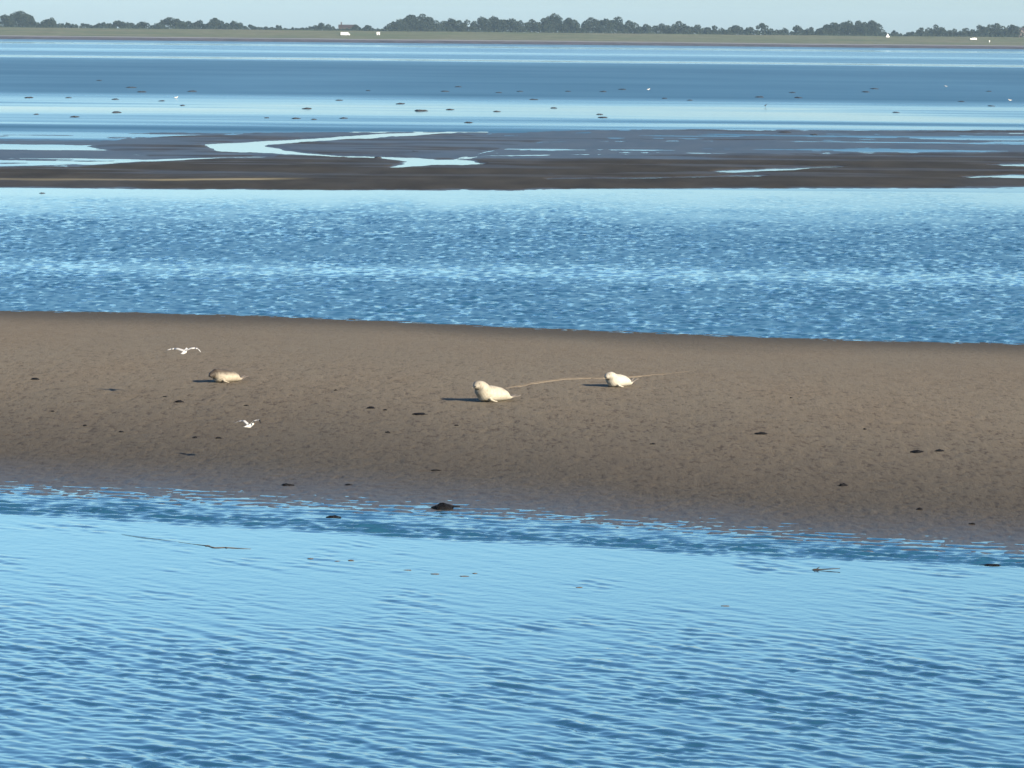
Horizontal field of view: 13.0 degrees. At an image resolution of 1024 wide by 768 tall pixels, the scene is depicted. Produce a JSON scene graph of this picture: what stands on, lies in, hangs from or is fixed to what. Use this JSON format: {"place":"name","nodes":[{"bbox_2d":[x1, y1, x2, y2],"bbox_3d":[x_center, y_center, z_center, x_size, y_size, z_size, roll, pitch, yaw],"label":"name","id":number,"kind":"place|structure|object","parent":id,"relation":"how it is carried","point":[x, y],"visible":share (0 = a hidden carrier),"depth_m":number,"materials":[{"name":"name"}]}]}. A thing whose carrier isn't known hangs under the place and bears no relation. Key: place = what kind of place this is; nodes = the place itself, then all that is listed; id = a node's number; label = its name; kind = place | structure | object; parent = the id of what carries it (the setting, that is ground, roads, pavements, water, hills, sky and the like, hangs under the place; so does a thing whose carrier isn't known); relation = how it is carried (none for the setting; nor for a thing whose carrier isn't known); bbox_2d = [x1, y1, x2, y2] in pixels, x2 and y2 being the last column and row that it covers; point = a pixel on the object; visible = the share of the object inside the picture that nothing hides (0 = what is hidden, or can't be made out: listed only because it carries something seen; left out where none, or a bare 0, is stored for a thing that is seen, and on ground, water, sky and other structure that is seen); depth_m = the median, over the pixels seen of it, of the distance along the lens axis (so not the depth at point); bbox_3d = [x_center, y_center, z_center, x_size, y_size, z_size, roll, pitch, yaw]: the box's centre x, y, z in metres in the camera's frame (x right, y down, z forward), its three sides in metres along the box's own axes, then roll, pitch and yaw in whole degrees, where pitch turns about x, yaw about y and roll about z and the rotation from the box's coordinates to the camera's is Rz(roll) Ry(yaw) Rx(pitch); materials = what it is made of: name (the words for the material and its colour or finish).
{"place":"outdoors","nodes":[
{"label":"outdoors","id":0,"kind":"place"},
{"bbox_2d":[168,347,200,353],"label":"gull","id":1,"kind":"object","parent":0,"point":[185,351],"visible":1,"depth_m":139.32,"materials":[{"name":"white"}]},
{"bbox_2d":[235,420,260,427],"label":"gull","id":2,"kind":"object","parent":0,"point":[250,425],"visible":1,"depth_m":122.45,"materials":[{"name":"white"}]},
{"bbox_2d":[0,39,1023,767],"bbox_3d":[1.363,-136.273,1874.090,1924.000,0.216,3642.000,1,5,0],"label":"water","id":3,"kind":"structure","parent":0,"point":[298,637],"depth_m":109.38,"materials":[{"name":"blue liquid"}]},
{"bbox_2d":[123,534,250,548],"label":"drifting weed","id":4,"kind":"object","parent":3,"relation":"on","point":[198,544],"visible":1,"depth_m":103.60,"materials":[{"name":"brown plant"}]},
{"bbox_2d":[326,515,341,517],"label":"seaweed clump","id":5,"kind":"object","parent":3,"relation":"in","point":[333,516],"visible":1,"depth_m":110.04,"materials":[{"name":"black plant"}]},
{"bbox_2d":[812,567,839,569],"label":"driftwood stick","id":6,"kind":"object","parent":3,"relation":"on","point":[825,569],"visible":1,"depth_m":100.29,"materials":[{"name":"brown wood"}]},
{"bbox_2d":[983,564,1000,565],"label":"seaweed clump","id":7,"kind":"object","parent":3,"relation":"on","point":[992,564],"visible":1,"depth_m":101.52,"materials":[{"name":"black plant"}]},
{"bbox_2d":[0,310,1023,562],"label":"sandbank","id":8,"kind":"structure","parent":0,"point":[670,446],"depth_m":132.59,"materials":[{"name":"brown sand"}]},
{"bbox_2d":[209,368,248,382],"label":"seal","id":9,"kind":"object","parent":8,"relation":"on","point":[222,375],"visible":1,"depth_m":144.49,"materials":[{"name":"grey fur"}]},
{"bbox_2d":[431,502,459,509],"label":"seaweed clump","id":10,"kind":"object","parent":8,"relation":"on","point":[442,506],"visible":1,"depth_m":112.18,"materials":[{"name":"black plant"}]},
{"bbox_2d":[470,381,520,401],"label":"seal","id":11,"kind":"object","parent":8,"relation":"on","point":[485,391],"visible":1,"depth_m":138.43,"materials":[{"name":"beige fur"}]},
{"bbox_2d":[506,371,686,388],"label":"seal trail","id":12,"kind":"object","parent":8,"relation":"on","point":[537,382],"visible":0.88,"depth_m":146.68,"materials":[{"name":"brown sand"}]},
{"bbox_2d":[605,372,638,386],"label":"seal","id":13,"kind":"object","parent":8,"relation":"on","point":[612,379],"visible":1,"depth_m":143.68,"materials":[{"name":"beige fur"}]},
{"bbox_2d":[910,450,923,452],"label":"seaweed clump","id":14,"kind":"object","parent":8,"relation":"on","point":[916,451],"visible":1,"depth_m":124.91,"materials":[{"name":"black plant"}]},
{"bbox_2d":[0,129,1023,190],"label":"mudflat","id":15,"kind":"structure","parent":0,"point":[677,163],"depth_m":404.26,"materials":[{"name":"brown soil"}]},
{"bbox_2d":[0,27,1023,48],"bbox_3d":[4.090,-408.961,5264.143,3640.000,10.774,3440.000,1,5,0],"label":"dike","id":16,"kind":"structure","parent":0,"point":[440,37],"depth_m":3694.62,"materials":[{"name":"plant"}]},
{"bbox_2d":[0,14,17,26],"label":"tree","id":17,"kind":"object","parent":16,"relation":"on","point":[7,20],"visible":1,"depth_m":3775.41,"materials":[{"name":"green plant"}]},
{"bbox_2d":[9,11,33,26],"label":"tree","id":18,"kind":"object","parent":16,"relation":"on","point":[21,18],"visible":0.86,"depth_m":3834.44,"materials":[{"name":"green plant"}]},
{"bbox_2d":[25,19,38,27],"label":"tree","id":19,"kind":"object","parent":16,"relation":"on","point":[32,22],"visible":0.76,"depth_m":3816.39,"materials":[{"name":"green plant"}]},
{"bbox_2d":[39,17,63,27],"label":"tree","id":20,"kind":"object","parent":16,"relation":"on","point":[49,22],"visible":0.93,"depth_m":3784.98,"materials":[{"name":"green plant"}]},
{"bbox_2d":[59,22,78,27],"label":"tree","id":21,"kind":"object","parent":16,"relation":"on","point":[69,25],"visible":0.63,"depth_m":3806.21,"materials":[{"name":"green plant"}]},
{"bbox_2d":[74,23,93,27],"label":"tree","id":22,"kind":"object","parent":16,"relation":"on","point":[83,25],"visible":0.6,"depth_m":3837.17,"materials":[{"name":"green plant"}]},
{"bbox_2d":[90,22,111,27],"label":"tree","id":23,"kind":"object","parent":16,"relation":"on","point":[99,24],"visible":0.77,"depth_m":3827.19,"materials":[{"name":"green plant"}]},
{"bbox_2d":[101,20,137,27],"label":"tree","id":24,"kind":"object","parent":16,"relation":"on","point":[118,23],"visible":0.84,"depth_m":3806.37,"materials":[{"name":"green plant"}]},
{"bbox_2d":[136,21,149,27],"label":"tree","id":25,"kind":"object","parent":16,"relation":"on","point":[142,24],"visible":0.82,"depth_m":3813.96,"materials":[{"name":"green plant"}]},
{"bbox_2d":[154,17,188,28],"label":"tree","id":26,"kind":"object","parent":16,"relation":"on","point":[174,22],"visible":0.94,"depth_m":3785.58,"materials":[{"name":"green plant"}]},
{"bbox_2d":[180,21,194,28],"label":"tree","id":27,"kind":"object","parent":16,"relation":"on","point":[189,23],"visible":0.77,"depth_m":3805.41,"materials":[{"name":"green plant"}]},
{"bbox_2d":[190,20,206,28],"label":"tree","id":28,"kind":"object","parent":16,"relation":"on","point":[198,24],"visible":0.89,"depth_m":3786.86,"materials":[{"name":"green plant"}]},
{"bbox_2d":[204,18,224,28],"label":"tree","id":29,"kind":"object","parent":16,"relation":"on","point":[214,23],"visible":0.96,"depth_m":3775.59,"materials":[{"name":"green plant"}]},
{"bbox_2d":[215,24,233,28],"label":"tree","id":30,"kind":"object","parent":16,"relation":"on","point":[225,25],"visible":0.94,"depth_m":3772.28,"materials":[{"name":"green plant"}]},
{"bbox_2d":[225,20,245,29],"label":"tree","id":31,"kind":"object","parent":16,"relation":"on","point":[237,24],"visible":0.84,"depth_m":3796.29,"materials":[{"name":"green plant"}]},
{"bbox_2d":[242,24,261,28],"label":"tree","id":32,"kind":"object","parent":16,"relation":"on","point":[250,26],"visible":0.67,"depth_m":3806.85,"materials":[{"name":"green plant"}]},
{"bbox_2d":[310,22,333,29],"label":"tree","id":33,"kind":"object","parent":16,"relation":"on","point":[322,25],"visible":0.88,"depth_m":3775.97,"materials":[{"name":"green plant"}]},
{"bbox_2d":[338,22,354,30],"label":"farmhouse","id":34,"kind":"object","parent":16,"relation":"on","point":[341,26],"visible":0.57,"depth_m":3834.94,"materials":[{"name":"brick"}]},
{"bbox_2d":[350,24,360,30],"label":"tree","id":35,"kind":"object","parent":16,"relation":"on","point":[355,27],"visible":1,"depth_m":3767.52,"materials":[{"name":"green plant"}]},
{"bbox_2d":[362,25,373,30],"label":"tree","id":36,"kind":"object","parent":16,"relation":"on","point":[368,27],"visible":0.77,"depth_m":3787.66,"materials":[{"name":"green plant"}]},
{"bbox_2d":[383,19,412,30],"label":"tree","id":37,"kind":"object","parent":16,"relation":"on","point":[401,24],"visible":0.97,"depth_m":3785.81,"materials":[{"name":"green plant"}]},
{"bbox_2d":[402,14,423,30],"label":"tree","id":38,"kind":"object","parent":16,"relation":"on","point":[409,19],"visible":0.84,"depth_m":3812.83,"materials":[{"name":"green plant"}]},
{"bbox_2d":[410,14,434,30],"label":"tree","id":39,"kind":"object","parent":16,"relation":"on","point":[427,21],"visible":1,"depth_m":3785.06,"materials":[{"name":"green plant"}]},
{"bbox_2d":[428,20,445,30],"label":"tree","id":40,"kind":"object","parent":16,"relation":"on","point":[438,26],"visible":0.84,"depth_m":3796.39,"materials":[{"name":"green plant"}]},
{"bbox_2d":[439,18,467,31],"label":"tree","id":41,"kind":"object","parent":16,"relation":"on","point":[450,24],"visible":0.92,"depth_m":3803.70,"materials":[{"name":"green plant"}]},
{"bbox_2d":[456,19,476,31],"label":"tree","id":42,"kind":"object","parent":16,"relation":"on","point":[462,26],"visible":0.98,"depth_m":3775.09,"materials":[{"name":"green plant"}]},
{"bbox_2d":[470,16,493,31],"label":"tree","id":43,"kind":"object","parent":16,"relation":"on","point":[481,24],"visible":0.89,"depth_m":3795.54,"materials":[{"name":"green plant"}]},
{"bbox_2d":[487,16,504,31],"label":"tree","id":44,"kind":"object","parent":16,"relation":"on","point":[495,21],"visible":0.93,"depth_m":3814.20,"materials":[{"name":"green plant"}]},
{"bbox_2d":[495,18,517,31],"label":"tree","id":45,"kind":"object","parent":16,"relation":"on","point":[508,24],"visible":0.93,"depth_m":3785.99,"materials":[{"name":"green plant"}]},
{"bbox_2d":[0,25,1022,36],"bbox_3d":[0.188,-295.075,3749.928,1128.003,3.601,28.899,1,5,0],"label":"scrub","id":46,"kind":"object","parent":16,"relation":"on","point":[640,32],"visible":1,"depth_m":3744.98,"materials":[{"name":"green plant"}]},
{"bbox_2d":[511,20,528,31],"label":"tree","id":47,"kind":"object","parent":16,"relation":"on","point":[520,27],"visible":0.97,"depth_m":3776.95,"materials":[{"name":"green plant"}]},
{"bbox_2d":[526,19,535,31],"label":"tree","id":48,"kind":"object","parent":16,"relation":"on","point":[530,24],"visible":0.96,"depth_m":3805.52,"materials":[{"name":"green plant"}]},
{"bbox_2d":[531,18,555,32],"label":"tree","id":49,"kind":"object","parent":16,"relation":"on","point":[537,26],"visible":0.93,"depth_m":3785.53,"materials":[{"name":"green plant"}]},
{"bbox_2d":[541,13,562,31],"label":"tree","id":50,"kind":"object","parent":16,"relation":"on","point":[555,20],"visible":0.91,"depth_m":3814.27,"materials":[{"name":"green plant"}]},
{"bbox_2d":[557,18,577,32],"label":"tree","id":51,"kind":"object","parent":16,"relation":"on","point":[566,24],"visible":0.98,"depth_m":3786.05,"materials":[{"name":"green plant"}]},
{"bbox_2d":[568,22,585,32],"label":"tree","id":52,"kind":"object","parent":16,"relation":"on","point":[575,27],"visible":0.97,"depth_m":3776.53,"materials":[{"name":"green plant"}]},
{"bbox_2d":[581,17,602,32],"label":"tree","id":53,"kind":"object","parent":16,"relation":"on","point":[587,25],"visible":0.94,"depth_m":3805.13,"materials":[{"name":"green plant"}]},
{"bbox_2d":[595,18,614,32],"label":"tree","id":54,"kind":"object","parent":16,"relation":"on","point":[605,24],"visible":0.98,"depth_m":3776.33,"materials":[{"name":"green plant"}]},
{"bbox_2d":[607,16,623,32],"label":"tree","id":55,"kind":"object","parent":16,"relation":"on","point":[616,23],"visible":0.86,"depth_m":3814.70,"materials":[{"name":"green plant"}]},
{"bbox_2d":[618,20,638,32],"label":"tree","id":56,"kind":"object","parent":16,"relation":"on","point":[626,28],"visible":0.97,"depth_m":3786.02,"materials":[{"name":"green plant"}]},
{"bbox_2d":[635,24,653,33],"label":"tree","id":57,"kind":"object","parent":16,"relation":"on","point":[643,29],"visible":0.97,"depth_m":3776.50,"materials":[{"name":"green plant"}]},
{"bbox_2d":[652,23,670,33],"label":"tree","id":58,"kind":"object","parent":16,"relation":"on","point":[661,27],"visible":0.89,"depth_m":3805.76,"materials":[{"name":"green plant"}]},
{"bbox_2d":[666,21,691,33],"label":"tree","id":59,"kind":"object","parent":16,"relation":"on","point":[681,28],"visible":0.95,"depth_m":3785.49,"materials":[{"name":"green plant"}]},
{"bbox_2d":[691,24,704,33],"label":"tree","id":60,"kind":"object","parent":16,"relation":"on","point":[695,28],"visible":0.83,"depth_m":3805.41,"materials":[{"name":"green plant"}]},
{"bbox_2d":[701,25,729,34],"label":"tree","id":61,"kind":"object","parent":16,"relation":"on","point":[708,30],"visible":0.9,"depth_m":3786.67,"materials":[{"name":"green plant"}]},
{"bbox_2d":[727,25,742,33],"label":"tree","id":62,"kind":"object","parent":16,"relation":"on","point":[736,29],"visible":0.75,"depth_m":3816.54,"materials":[{"name":"green plant"}]},
{"bbox_2d":[741,27,759,34],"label":"tree","id":63,"kind":"object","parent":16,"relation":"on","point":[749,30],"visible":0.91,"depth_m":3776.79,"materials":[{"name":"green plant"}]},
{"bbox_2d":[755,23,768,32],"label":"tree","id":64,"kind":"object","parent":16,"relation":"on","point":[763,26],"visible":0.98,"depth_m":3785.45,"materials":[{"name":"green plant"}]},
{"bbox_2d":[765,28,775,34],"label":"tree","id":65,"kind":"object","parent":16,"relation":"on","point":[771,31],"visible":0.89,"depth_m":3777.56,"materials":[{"name":"green plant"}]},
{"bbox_2d":[775,28,791,34],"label":"tree","id":66,"kind":"object","parent":16,"relation":"on","point":[783,30],"visible":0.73,"depth_m":3797.05,"materials":[{"name":"green plant"}]},
{"bbox_2d":[790,25,803,34],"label":"tree","id":67,"kind":"object","parent":16,"relation":"on","point":[797,30],"visible":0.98,"depth_m":3776.88,"materials":[{"name":"green plant"}]},
{"bbox_2d":[803,27,814,34],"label":"tree","id":68,"kind":"object","parent":16,"relation":"on","point":[809,30],"visible":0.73,"depth_m":3806.41,"materials":[{"name":"green plant"}]},
{"bbox_2d":[812,28,829,34],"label":"tree","id":69,"kind":"object","parent":16,"relation":"on","point":[819,31],"visible":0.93,"depth_m":3777.02,"materials":[{"name":"green plant"}]},
{"bbox_2d":[822,23,846,35],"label":"tree","id":70,"kind":"object","parent":16,"relation":"on","point":[834,28],"visible":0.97,"depth_m":3785.73,"materials":[{"name":"green plant"}]},
{"bbox_2d":[839,20,856,35],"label":"tree","id":71,"kind":"object","parent":16,"relation":"on","point":[846,25],"visible":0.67,"depth_m":3814.10,"materials":[{"name":"green plant"}]},
{"bbox_2d":[849,20,868,34],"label":"tree","id":72,"kind":"object","parent":16,"relation":"on","point":[857,29],"visible":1,"depth_m":3776.18,"materials":[{"name":"green plant"}]},
{"bbox_2d":[858,20,884,35],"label":"tree","id":73,"kind":"object","parent":16,"relation":"on","point":[872,27],"visible":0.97,"depth_m":3795.68,"materials":[{"name":"green plant"}]},
{"bbox_2d":[889,30,901,35],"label":"tree","id":74,"kind":"object","parent":16,"relation":"on","point":[894,32],"visible":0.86,"depth_m":3777.74,"materials":[{"name":"green plant"}]},
{"bbox_2d":[903,32,918,35],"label":"tree","id":75,"kind":"object","parent":16,"relation":"on","point":[910,33],"visible":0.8,"depth_m":3775.91,"materials":[{"name":"green plant"}]},
{"bbox_2d":[915,28,929,35],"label":"tree","id":76,"kind":"object","parent":16,"relation":"on","point":[920,32],"visible":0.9,"depth_m":3786.65,"materials":[{"name":"green plant"}]},
{"bbox_2d":[925,24,946,35],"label":"tree","id":77,"kind":"object","parent":16,"relation":"on","point":[937,31],"visible":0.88,"depth_m":3806.64,"materials":[{"name":"green plant"}]},
{"bbox_2d":[942,28,960,36],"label":"tree","id":78,"kind":"object","parent":16,"relation":"on","point":[952,32],"visible":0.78,"depth_m":3786.66,"materials":[{"name":"green plant"}]},
{"bbox_2d":[956,28,977,36],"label":"tree","id":79,"kind":"object","parent":16,"relation":"on","point":[964,31],"visible":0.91,"depth_m":3776.26,"materials":[{"name":"green plant"}]},
{"bbox_2d":[970,24,990,36],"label":"tree","id":80,"kind":"object","parent":16,"relation":"on","point":[983,30],"visible":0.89,"depth_m":3804.40,"materials":[{"name":"green plant"}]},
{"bbox_2d":[987,23,1006,36],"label":"tree","id":81,"kind":"object","parent":16,"relation":"on","point":[995,30],"visible":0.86,"depth_m":3814.84,"materials":[{"name":"green plant"}]},
{"bbox_2d":[1001,24,1023,36],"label":"tree","id":82,"kind":"object","parent":16,"relation":"on","point":[1012,30],"visible":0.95,"depth_m":3785.40,"materials":[{"name":"green plant"}]},
{"bbox_2d":[0,0,1023,35],"label":"sky","id":83,"kind":"structure","parent":0,"point":[902,16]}
]}

